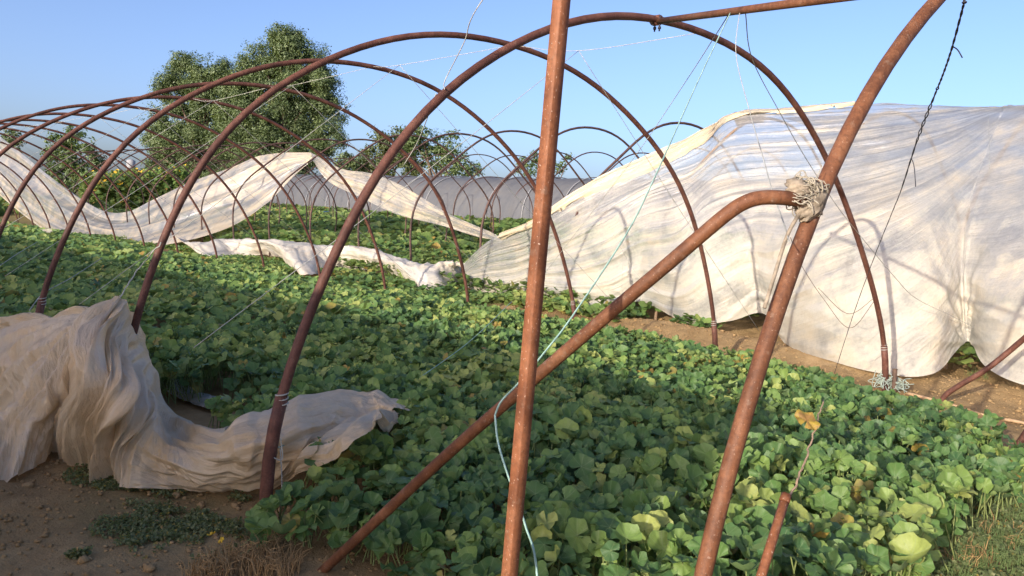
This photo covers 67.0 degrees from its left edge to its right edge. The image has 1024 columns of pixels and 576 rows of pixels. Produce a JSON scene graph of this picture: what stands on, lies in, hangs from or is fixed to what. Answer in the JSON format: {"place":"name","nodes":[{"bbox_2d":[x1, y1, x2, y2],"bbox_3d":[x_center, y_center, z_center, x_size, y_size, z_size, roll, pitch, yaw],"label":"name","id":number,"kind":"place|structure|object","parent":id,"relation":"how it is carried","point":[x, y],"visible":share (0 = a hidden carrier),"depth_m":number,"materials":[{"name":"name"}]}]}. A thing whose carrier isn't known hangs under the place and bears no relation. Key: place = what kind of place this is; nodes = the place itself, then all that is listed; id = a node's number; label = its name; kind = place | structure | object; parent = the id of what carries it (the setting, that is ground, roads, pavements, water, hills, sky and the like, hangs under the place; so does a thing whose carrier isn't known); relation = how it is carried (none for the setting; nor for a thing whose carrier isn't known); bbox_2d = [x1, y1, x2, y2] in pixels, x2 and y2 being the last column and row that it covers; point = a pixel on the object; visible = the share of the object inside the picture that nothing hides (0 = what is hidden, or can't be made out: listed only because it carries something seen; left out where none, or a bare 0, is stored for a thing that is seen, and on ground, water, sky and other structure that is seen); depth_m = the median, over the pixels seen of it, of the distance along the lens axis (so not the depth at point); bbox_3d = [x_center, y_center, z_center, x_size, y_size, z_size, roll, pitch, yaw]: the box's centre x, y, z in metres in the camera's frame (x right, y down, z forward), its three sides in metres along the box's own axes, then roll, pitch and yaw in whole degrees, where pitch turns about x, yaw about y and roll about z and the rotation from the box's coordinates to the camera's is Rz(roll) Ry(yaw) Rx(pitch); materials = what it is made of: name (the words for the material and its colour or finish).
{"place":"outdoors","nodes":[
{"label":"outdoors","id":0,"kind":"place"},
{"bbox_2d":[0,191,1023,575],"bbox_3d":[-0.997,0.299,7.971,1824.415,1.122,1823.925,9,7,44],"label":"ground","id":1,"kind":"structure","parent":0,"point":[32,563],"depth_m":4.04,"materials":[{"name":"soil"}]},
{"bbox_2d":[0,186,18,222],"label":"tunnel hoop","id":2,"kind":"object","parent":1,"relation":"on","point":[9,202],"visible":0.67,"depth_m":31.42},
{"bbox_2d":[0,129,26,152],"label":"bushy tree","id":3,"kind":"object","parent":1,"relation":"on","point":[9,140],"visible":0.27,"depth_m":69.77,"materials":[{"name":"green plant"}]},
{"bbox_2d":[0,172,33,224],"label":"tunnel hoop","id":4,"kind":"object","parent":1,"relation":"on","point":[20,197],"visible":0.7,"depth_m":29.76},
{"bbox_2d":[0,162,50,228],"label":"tunnel hoop","id":5,"kind":"object","parent":1,"relation":"on","point":[32,192],"visible":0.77,"depth_m":28.02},
{"bbox_2d":[4,154,67,224],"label":"tunnel hoop","id":6,"kind":"object","parent":1,"relation":"on","point":[42,182],"visible":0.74,"depth_m":26.25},
{"bbox_2d":[0,141,90,235],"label":"tunnel hoop","id":7,"kind":"object","parent":1,"relation":"on","point":[64,184],"visible":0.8,"depth_m":24.51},
{"bbox_2d":[41,228,52,232],"bbox_3d":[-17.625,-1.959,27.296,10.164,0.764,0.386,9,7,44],"label":"plastic scrap","id":8,"kind":"object","parent":1,"relation":"on","point":[48,230],"visible":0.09,"depth_m":24.48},
{"bbox_2d":[0,133,115,240],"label":"tunnel hoop","id":9,"kind":"object","parent":1,"relation":"on","point":[78,174],"visible":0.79,"depth_m":22.76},
{"bbox_2d":[0,196,138,215],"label":"field crop","id":10,"kind":"object","parent":1,"relation":"on","point":[4,204],"visible":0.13,"depth_m":43.09,"materials":[{"name":"green plant"}]},
{"bbox_2d":[38,125,110,195],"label":"bushy tree","id":11,"kind":"object","parent":1,"relation":"on","point":[70,143],"visible":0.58,"depth_m":59.52,"materials":[{"name":"green plant"}]},
{"bbox_2d":[5,128,144,245],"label":"tunnel hoop","id":12,"kind":"object","parent":1,"relation":"on","point":[105,175],"visible":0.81,"depth_m":21.08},
{"bbox_2d":[2,126,154,236],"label":"tie string","id":13,"kind":"object","parent":12,"relation":"attached to","point":[72,180],"visible":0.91,"depth_m":19.79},
{"bbox_2d":[19,152,143,217],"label":"tunnel hoop","id":14,"kind":"object","parent":1,"relation":"on","point":[100,156],"visible":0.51,"depth_m":39.97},
{"bbox_2d":[0,123,178,252],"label":"tunnel hoop","id":15,"kind":"object","parent":1,"relation":"on","point":[125,166],"visible":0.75,"depth_m":19.34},
{"bbox_2d":[4,124,188,241],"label":"tie string","id":16,"kind":"object","parent":15,"relation":"attached to","point":[86,169],"visible":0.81,"depth_m":17.85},
{"bbox_2d":[45,151,158,195],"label":"tunnel hoop","id":17,"kind":"object","parent":1,"relation":"on","point":[118,157],"visible":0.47,"depth_m":38.72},
{"bbox_2d":[51,150,171,190],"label":"tunnel hoop","id":18,"kind":"object","parent":1,"relation":"on","point":[113,151],"visible":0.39,"depth_m":36.50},
{"bbox_2d":[7,119,217,257],"bbox_3d":[-9.670,-1.912,16.658,6.724,3.297,0.052,-1,7,-40],"label":"tunnel hoop","id":19,"kind":"object","parent":1,"relation":"on","point":[152,159],"visible":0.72,"depth_m":17.60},
{"bbox_2d":[4,117,227,246],"bbox_3d":[-8.857,-2.142,15.902,2.219,2.592,6.264,6,6,28],"label":"tie string","id":20,"kind":"object","parent":19,"relation":"attached to","point":[107,158],"visible":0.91,"depth_m":15.76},
{"bbox_2d":[60,149,184,184],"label":"tunnel hoop","id":21,"kind":"object","parent":1,"relation":"on","point":[114,150],"visible":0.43,"depth_m":34.61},
{"bbox_2d":[126,159,135,167],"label":"water tower","id":22,"kind":"structure","parent":1,"relation":"on","point":[131,162],"depth_m":148.97,"materials":[{"name":"metal"}]},
{"bbox_2d":[72,149,190,192],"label":"tunnel hoop","id":23,"kind":"object","parent":1,"relation":"on","point":[123,152],"visible":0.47,"depth_m":33.22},
{"bbox_2d":[0,112,264,266],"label":"tunnel hoop","id":24,"kind":"object","parent":1,"relation":"on","point":[170,141],"visible":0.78,"depth_m":15.77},
{"bbox_2d":[2,109,275,253],"bbox_3d":[-7.230,-1.903,14.176,6.320,2.626,2.197,1,6,-29],"label":"tie string","id":25,"kind":"object","parent":24,"relation":"attached to","point":[151,158],"visible":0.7,"depth_m":14.34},
{"bbox_2d":[78,164,189,208],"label":"flowering crop","id":26,"kind":"object","parent":1,"relation":"on","point":[123,182],"visible":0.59,"depth_m":44.24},
{"bbox_2d":[88,147,212,202],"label":"tunnel hoop","id":27,"kind":"object","parent":1,"relation":"on","point":[152,148],"visible":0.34,"depth_m":31.91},
{"bbox_2d":[61,463,252,563],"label":"creeping weeds","id":28,"kind":"object","parent":1,"relation":"on","point":[181,528],"visible":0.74,"depth_m":3.77,"materials":[{"name":"green plant"}]},
{"bbox_2d":[0,103,320,275],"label":"tunnel hoop","id":29,"kind":"object","parent":1,"relation":"on","point":[172,115],"visible":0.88,"depth_m":13.77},
{"bbox_2d":[1,105,325,255],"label":"tie string","id":30,"kind":"object","parent":29,"relation":"attached to","point":[183,139],"visible":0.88,"depth_m":12.18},
{"bbox_2d":[106,147,255,220],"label":"tunnel hoop","id":31,"kind":"object","parent":1,"relation":"on","point":[146,158],"visible":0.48,"depth_m":29.92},
{"bbox_2d":[138,50,234,178],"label":"broad tree","id":32,"kind":"object","parent":1,"relation":"on","point":[193,72],"visible":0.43,"depth_m":78.42,"materials":[{"name":"green plant"}]},
{"bbox_2d":[0,95,386,289],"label":"tunnel hoop","id":33,"kind":"object","parent":1,"relation":"on","point":[27,134],"visible":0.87,"depth_m":11.74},
{"bbox_2d":[6,88,408,274],"bbox_3d":[-3.936,-1.422,11.085,2.255,2.630,6.252,6,6,28],"label":"tie string","id":34,"kind":"object","parent":33,"relation":"attached to","point":[173,125],"visible":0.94,"depth_m":10.36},
{"bbox_2d":[165,379,232,407],"bbox_3d":[-2.908,0.774,6.570,0.286,0.104,2.161,-1,7,-42],"label":"mulch film","id":35,"kind":"object","parent":1,"relation":"on","point":[194,400],"visible":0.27,"depth_m":5.97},
{"bbox_2d":[126,145,279,223],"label":"tunnel hoop","id":36,"kind":"object","parent":1,"relation":"on","point":[170,155],"visible":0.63,"depth_m":28.54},
{"bbox_2d":[0,295,408,492],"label":"plastic heap","id":37,"kind":"object","parent":1,"relation":"on","point":[80,385],"visible":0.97,"depth_m":4.31,"materials":[{"name":"plastic"}]},
{"bbox_2d":[148,145,306,225],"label":"tunnel hoop","id":38,"kind":"object","parent":1,"relation":"on","point":[200,152],"visible":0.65,"depth_m":27.11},
{"bbox_2d":[0,81,469,302],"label":"tunnel hoop","id":39,"kind":"object","parent":1,"relation":"on","point":[39,163],"visible":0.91,"depth_m":9.35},
{"bbox_2d":[5,68,494,282],"bbox_3d":[-2.295,-1.202,9.477,2.176,2.680,6.277,6,6,28],"label":"tie string","id":40,"kind":"object","parent":39,"relation":"attached to","point":[218,135],"visible":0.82,"depth_m":8.71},
{"bbox_2d":[205,160,277,205],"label":"tunnel hoop","id":41,"kind":"object","parent":1,"relation":"on","point":[236,161],"visible":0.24,"depth_m":45.19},
{"bbox_2d":[177,530,313,575],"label":"dry grass","id":42,"kind":"structure","parent":1,"relation":"on","point":[254,563],"depth_m":3.33,"materials":[{"name":"plant"}]},
{"bbox_2d":[209,158,293,208],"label":"tunnel hoop","id":43,"kind":"object","parent":1,"relation":"on","point":[250,158],"visible":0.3,"depth_m":43.88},
{"bbox_2d":[173,142,336,231],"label":"tunnel hoop","id":44,"kind":"object","parent":1,"relation":"on","point":[187,177],"visible":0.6,"depth_m":26.31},
{"bbox_2d":[200,21,354,175],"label":"broad tree","id":45,"kind":"object","parent":1,"relation":"on","point":[286,110],"visible":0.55,"depth_m":74.71,"materials":[{"name":"green plant"}]},
{"bbox_2d":[201,142,369,241],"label":"tunnel hoop","id":46,"kind":"object","parent":1,"relation":"on","point":[214,180],"visible":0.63,"depth_m":24.25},
{"bbox_2d":[35,58,576,319],"bbox_3d":[-1.526,-0.736,8.616,6.592,3.402,0.068,-1,7,-40],"label":"tunnel hoop","id":47,"kind":"object","parent":1,"relation":"on","point":[114,155],"visible":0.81,"depth_m":7.37,"materials":[{"name":"metal"}]},
{"bbox_2d":[29,257,102,310],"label":"tie string","id":48,"kind":"object","parent":47,"relation":"attached to","point":[62,282],"visible":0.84,"depth_m":8.09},
{"bbox_2d":[79,47,611,304],"bbox_3d":[-0.717,-0.961,7.885,2.142,2.680,6.563,9,7,44],"label":"tie string","id":49,"kind":"object","parent":47,"relation":"attached to","point":[318,127],"visible":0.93,"depth_m":7.05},
{"bbox_2d":[303,167,329,210],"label":"tunnel hoop","id":50,"kind":"object","parent":1,"relation":"on","point":[323,187],"visible":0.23,"depth_m":42.98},
{"bbox_2d":[175,236,463,289],"bbox_3d":[-5.953,-0.902,19.094,12.925,0.664,2.006,8,7,40],"label":"plastic sheet","id":51,"kind":"object","parent":1,"relation":"on","point":[296,255],"visible":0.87,"depth_m":17.51,"materials":[{"name":"plastic"}]},
{"bbox_2d":[232,138,406,238],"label":"tunnel hoop","id":52,"kind":"object","parent":1,"relation":"on","point":[250,176],"visible":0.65,"depth_m":22.70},
{"bbox_2d":[124,202,531,244],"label":"melon plants","id":53,"kind":"object","parent":1,"relation":"on","point":[391,225],"visible":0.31,"depth_m":31.41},
{"bbox_2d":[286,158,392,215],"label":"tunnel hoop","id":54,"kind":"object","parent":1,"relation":"on","point":[312,169],"visible":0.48,"depth_m":36.30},
{"bbox_2d":[332,150,363,170],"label":"bushy tree","id":55,"kind":"object","parent":1,"relation":"on","point":[353,165],"visible":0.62,"depth_m":67.41,"materials":[{"name":"green plant"}]},
{"bbox_2d":[268,139,447,256],"bbox_3d":[-4.209,-2.495,22.291,5.760,3.549,0.048,-1,7,-39],"label":"tunnel hoop","id":56,"kind":"object","parent":1,"relation":"on","point":[310,160],"visible":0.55,"depth_m":21.25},
{"bbox_2d":[0,137,497,244],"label":"plastic sheet","id":57,"kind":"object","parent":56,"relation":"on","point":[262,186],"visible":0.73,"depth_m":25.49,"materials":[{"name":"plastic"}]},
{"bbox_2d":[308,155,412,214],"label":"tunnel hoop","id":58,"kind":"object","parent":1,"relation":"on","point":[339,164],"visible":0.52,"depth_m":35.12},
{"bbox_2d":[332,156,442,216],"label":"tunnel hoop","id":59,"kind":"object","parent":1,"relation":"on","point":[357,170],"visible":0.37,"depth_m":33.57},
{"bbox_2d":[351,124,426,176],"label":"bushy tree","id":60,"kind":"object","parent":1,"relation":"on","point":[374,152],"visible":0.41,"depth_m":69.17,"materials":[{"name":"green plant"}]},
{"bbox_2d":[309,134,493,239],"bbox_3d":[-2.729,-2.302,20.842,5.760,3.608,0.048,-1,7,-39],"label":"tunnel hoop","id":61,"kind":"object","parent":1,"relation":"on","point":[366,148],"visible":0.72,"depth_m":20.08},
{"bbox_2d":[131,31,717,346],"bbox_3d":[0.021,-0.506,7.150,6.672,3.398,0.068,-1,7,-40],"label":"tunnel hoop","id":62,"kind":"object","parent":1,"relation":"on","point":[235,123],"visible":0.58,"depth_m":5.85,"materials":[{"name":"metal"}]},
{"bbox_2d":[119,242,160,297],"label":"tie string","id":63,"kind":"object","parent":62,"relation":"attached to","point":[139,268],"visible":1,"depth_m":4.87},
{"bbox_2d":[194,34,757,347],"bbox_3d":[0.726,-0.741,6.474,1.922,2.674,6.563,9,7,44],"label":"tie string","id":64,"kind":"object","parent":62,"relation":"attached to","point":[464,141],"visible":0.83,"depth_m":5.71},
{"bbox_2d":[387,157,470,219],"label":"tunnel hoop","id":65,"kind":"object","parent":1,"relation":"on","point":[448,173],"visible":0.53,"depth_m":34.24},
{"bbox_2d":[268,174,596,220],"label":"covered tunnel","id":66,"kind":"structure","parent":1,"relation":"on","point":[448,188],"depth_m":39.70,"materials":[{"name":"plastic"}]},
{"bbox_2d":[396,125,484,177],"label":"young tree","id":67,"kind":"object","parent":1,"relation":"on","point":[427,148],"visible":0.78,"depth_m":65.89,"materials":[{"name":"green plant"}]},
{"bbox_2d":[387,153,500,222],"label":"tunnel hoop","id":68,"kind":"object","parent":1,"relation":"on","point":[466,160],"visible":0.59,"depth_m":32.15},
{"bbox_2d":[357,133,534,268],"bbox_3d":[-1.252,-2.066,19.397,5.760,3.579,0.048,-1,7,-39],"label":"tunnel hoop","id":69,"kind":"object","parent":1,"relation":"on","point":[420,145],"visible":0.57,"depth_m":18.79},
{"bbox_2d":[418,154,532,226],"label":"tunnel hoop","id":70,"kind":"object","parent":1,"relation":"on","point":[491,157],"visible":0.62,"depth_m":30.57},
{"bbox_2d":[409,130,584,260],"bbox_3d":[0.112,-1.861,18.062,5.760,3.579,0.048,-1,7,-39],"label":"tunnel hoop","id":71,"kind":"object","parent":1,"relation":"on","point":[442,170],"visible":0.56,"depth_m":16.82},
{"bbox_2d":[14,206,980,367],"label":"melon plants","id":72,"kind":"object","parent":1,"relation":"on","point":[433,250],"visible":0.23,"depth_m":20.25,"materials":[{"name":"plant"}]},
{"bbox_2d":[453,155,563,215],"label":"tunnel hoop","id":73,"kind":"object","parent":1,"relation":"on","point":[486,166],"visible":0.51,"depth_m":28.20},
{"bbox_2d":[0,219,1023,575],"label":"melon plants","id":74,"kind":"object","parent":1,"relation":"on","point":[642,421],"visible":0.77,"depth_m":4.87,"materials":[{"name":"green plant"}]},
{"bbox_2d":[0,305,1023,575],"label":"soil clods","id":75,"kind":"object","parent":1,"relation":"on","point":[146,567],"visible":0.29,"depth_m":3.93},
{"bbox_2d":[501,0,570,575],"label":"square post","id":76,"kind":"object","parent":1,"relation":"on","point":[559,23],"visible":1,"depth_m":2.03,"materials":[{"name":"metal"}]},
{"bbox_2d":[490,152,591,231],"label":"tunnel hoop","id":77,"kind":"object","parent":1,"relation":"on","point":[516,171],"visible":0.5,"depth_m":26.65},
{"bbox_2d":[514,150,573,178],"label":"young tree","id":78,"kind":"object","parent":1,"relation":"on","point":[534,171],"visible":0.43,"depth_m":65.84,"materials":[{"name":"green plant"}]},
{"bbox_2d":[479,126,638,247],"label":"tunnel hoop","id":79,"kind":"object","parent":1,"relation":"on","point":[524,161],"visible":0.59,"depth_m":15.28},
{"bbox_2d":[317,190,807,572],"bbox_3d":[-0.124,0.587,2.839,2.108,1.949,0.213,7,6,32],"label":"pipe brace","id":80,"kind":"object","parent":1,"relation":"on","point":[690,244],"visible":0.98,"depth_m":2.48,"materials":[{"name":"metal"}]},
{"bbox_2d":[259,12,888,500],"bbox_3d":[1.431,-0.245,5.861,6.776,3.282,0.068,-1,7,-40],"label":"tunnel hoop","id":81,"kind":"object","parent":1,"relation":"on","point":[281,396],"visible":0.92,"depth_m":4.16,"materials":[{"name":"metal"}]},
{"bbox_2d":[274,438,282,513],"bbox_3d":[-1.169,0.998,3.838,0.117,0.520,0.050,3,5,-9],"label":"white twine","id":82,"kind":"object","parent":81,"relation":"hanging from","point":[281,448],"visible":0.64,"depth_m":3.84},
{"bbox_2d":[278,301,511,447],"bbox_3d":[-0.622,0.583,6.143,0.134,0.530,4.782,5,5,15],"label":"green twine","id":83,"kind":"object","parent":81,"relation":"attached to","point":[456,351],"visible":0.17,"depth_m":6.67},
{"bbox_2d":[403,0,482,165],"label":"slack string","id":84,"kind":"object","parent":81,"relation":"attached to","point":[447,74],"visible":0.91,"depth_m":4.42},
{"bbox_2d":[650,0,854,31],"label":"ridge pipe","id":85,"kind":"object","parent":81,"relation":"attached to","point":[764,7],"visible":0.84,"depth_m":4.16,"materials":[{"name":"metal"}]},
{"bbox_2d":[494,13,730,575],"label":"green twine","id":86,"kind":"object","parent":85,"relation":"hanging from","point":[513,388],"visible":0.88,"depth_m":2.77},
{"bbox_2d":[547,16,727,269],"bbox_3d":[0.945,-0.765,7.912,0.359,2.256,7.041,3,5,-7],"label":"hanging string","id":87,"kind":"object","parent":85,"relation":"hanging from","point":[654,128],"visible":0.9,"depth_m":6.69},
{"bbox_2d":[735,13,789,242],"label":"hanging string","id":88,"kind":"object","parent":85,"relation":"hanging from","point":[757,137],"visible":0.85,"depth_m":3.27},
{"bbox_2d":[745,14,972,326],"bbox_3d":[3.020,-0.557,6.474,0.502,2.110,5.714,9,7,44],"label":"hanging string","id":89,"kind":"object","parent":85,"relation":"hanging from","point":[814,171],"visible":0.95,"depth_m":5.94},
{"bbox_2d":[790,237,873,327],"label":"slack string","id":90,"kind":"object","parent":81,"relation":"attached to","point":[836,306],"visible":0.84,"depth_m":8.03,"materials":[{"name":"fabric"}]},
{"bbox_2d":[834,0,966,373],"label":"twisted wire","id":91,"kind":"object","parent":81,"relation":"hanging from","point":[964,2],"visible":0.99,"depth_m":3.80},
{"bbox_2d":[532,152,622,218],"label":"tunnel hoop","id":92,"kind":"object","parent":1,"relation":"on","point":[579,156],"visible":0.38,"depth_m":25.89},
{"bbox_2d":[606,152,649,172],"bbox_3d":[4.272,-2.667,25.219,5.636,3.454,0.044,-1,7,-39],"label":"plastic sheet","id":93,"kind":"object","parent":1,"relation":"on","point":[626,157],"visible":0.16,"depth_m":24.43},
{"bbox_2d":[575,122,703,215],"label":"tunnel hoop","id":94,"kind":"object","parent":1,"relation":"on","point":[634,143],"visible":0.33,"depth_m":13.99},
{"bbox_2d":[654,128,736,319],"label":"tunnel hoop","id":95,"kind":"object","parent":1,"relation":"on","point":[656,312],"visible":0.19,"depth_m":12.52,"materials":[{"name":"brown metal"}]},
{"bbox_2d":[463,101,1023,384],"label":"plastic cover","id":96,"kind":"object","parent":1,"relation":"on","point":[952,242],"visible":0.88,"depth_m":10.15,"materials":[{"name":"plastic"}]},
{"bbox_2d":[756,492,791,575],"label":"metal stake","id":97,"kind":"object","parent":1,"relation":"on","point":[774,533],"visible":1,"depth_m":2.14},
{"bbox_2d":[789,400,823,494],"bbox_3d":[0.928,0.491,2.415,0.020,0.201,0.499,7,6,30],"label":"dry stalk","id":98,"kind":"object","parent":97,"relation":"on","point":[799,472],"visible":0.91,"depth_m":2.36,"materials":[{"name":"plant"}]},
{"bbox_2d":[794,409,820,429],"bbox_3d":[0.947,0.422,2.479,0.081,0.058,0.050,6,6,26],"label":"dry leaf","id":99,"kind":"object","parent":98,"relation":"on","point":[812,422],"visible":1,"depth_m":2.48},
{"bbox_2d":[694,0,945,575],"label":"tunnel hoop","id":100,"kind":"object","parent":1,"relation":"on","point":[770,331],"visible":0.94,"depth_m":2.23,"materials":[{"name":"metal"}]},
{"bbox_2d":[763,165,829,308],"bbox_3d":[0.822,-0.155,2.285,0.253,0.425,0.100,1,6,-27],"label":"rag knot","id":101,"kind":"object","parent":100,"relation":"attached to","point":[814,191],"visible":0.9,"depth_m":2.27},
{"bbox_2d":[868,370,913,392],"bbox_3d":[3.981,0.958,8.088,0.344,0.249,0.380,3,5,-9],"label":"twine tangle","id":102,"kind":"object","parent":1,"relation":"on","point":[889,384],"visible":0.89,"depth_m":8.08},
{"bbox_2d":[892,368,897,391],"bbox_3d":[3.975,1.061,8.053,0.073,0.443,0.053,9,7,44],"label":"metal stake","id":103,"kind":"object","parent":1,"relation":"on","point":[894,375],"visible":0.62,"depth_m":8.03,"materials":[{"name":"metal"}]},
{"bbox_2d":[865,481,1023,575],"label":"grassy weeds","id":104,"kind":"object","parent":1,"relation":"on","point":[991,572],"visible":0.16,"depth_m":4.00,"materials":[{"name":"green plant"}]},
{"bbox_2d":[906,392,983,414],"bbox_3d":[4.290,1.146,7.660,0.032,0.066,0.800,0,6,-33],"label":"dry stick","id":105,"kind":"object","parent":1,"relation":"on","point":[918,395],"visible":0.39,"depth_m":7.83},
{"bbox_2d":[933,366,1023,575],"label":"green grass","id":106,"kind":"structure","parent":1,"relation":"on","point":[998,560],"depth_m":3.84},
{"bbox_2d":[934,511,1023,571],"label":"dry grass","id":107,"kind":"structure","parent":1,"relation":"on","point":[972,556],"depth_m":3.82,"materials":[{"name":"plant"}]},
{"bbox_2d":[940,335,1023,401],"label":"pipe brace","id":108,"kind":"object","parent":1,"relation":"on","point":[1019,342],"visible":0.84,"depth_m":7.36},
{"bbox_2d":[1004,418,1023,423],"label":"dry stick","id":109,"kind":"object","parent":1,"relation":"on","point":[1013,420],"visible":1,"depth_m":7.07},
{"bbox_2d":[1014,430,1023,444],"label":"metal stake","id":110,"kind":"object","parent":1,"relation":"on","point":[1021,438],"visible":0.2,"depth_m":5.92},
{"bbox_2d":[0,0,1023,187],"label":"sky","id":111,"kind":"structure","parent":0,"point":[54,53],"materials":[{"name":"blue"}]}
]}

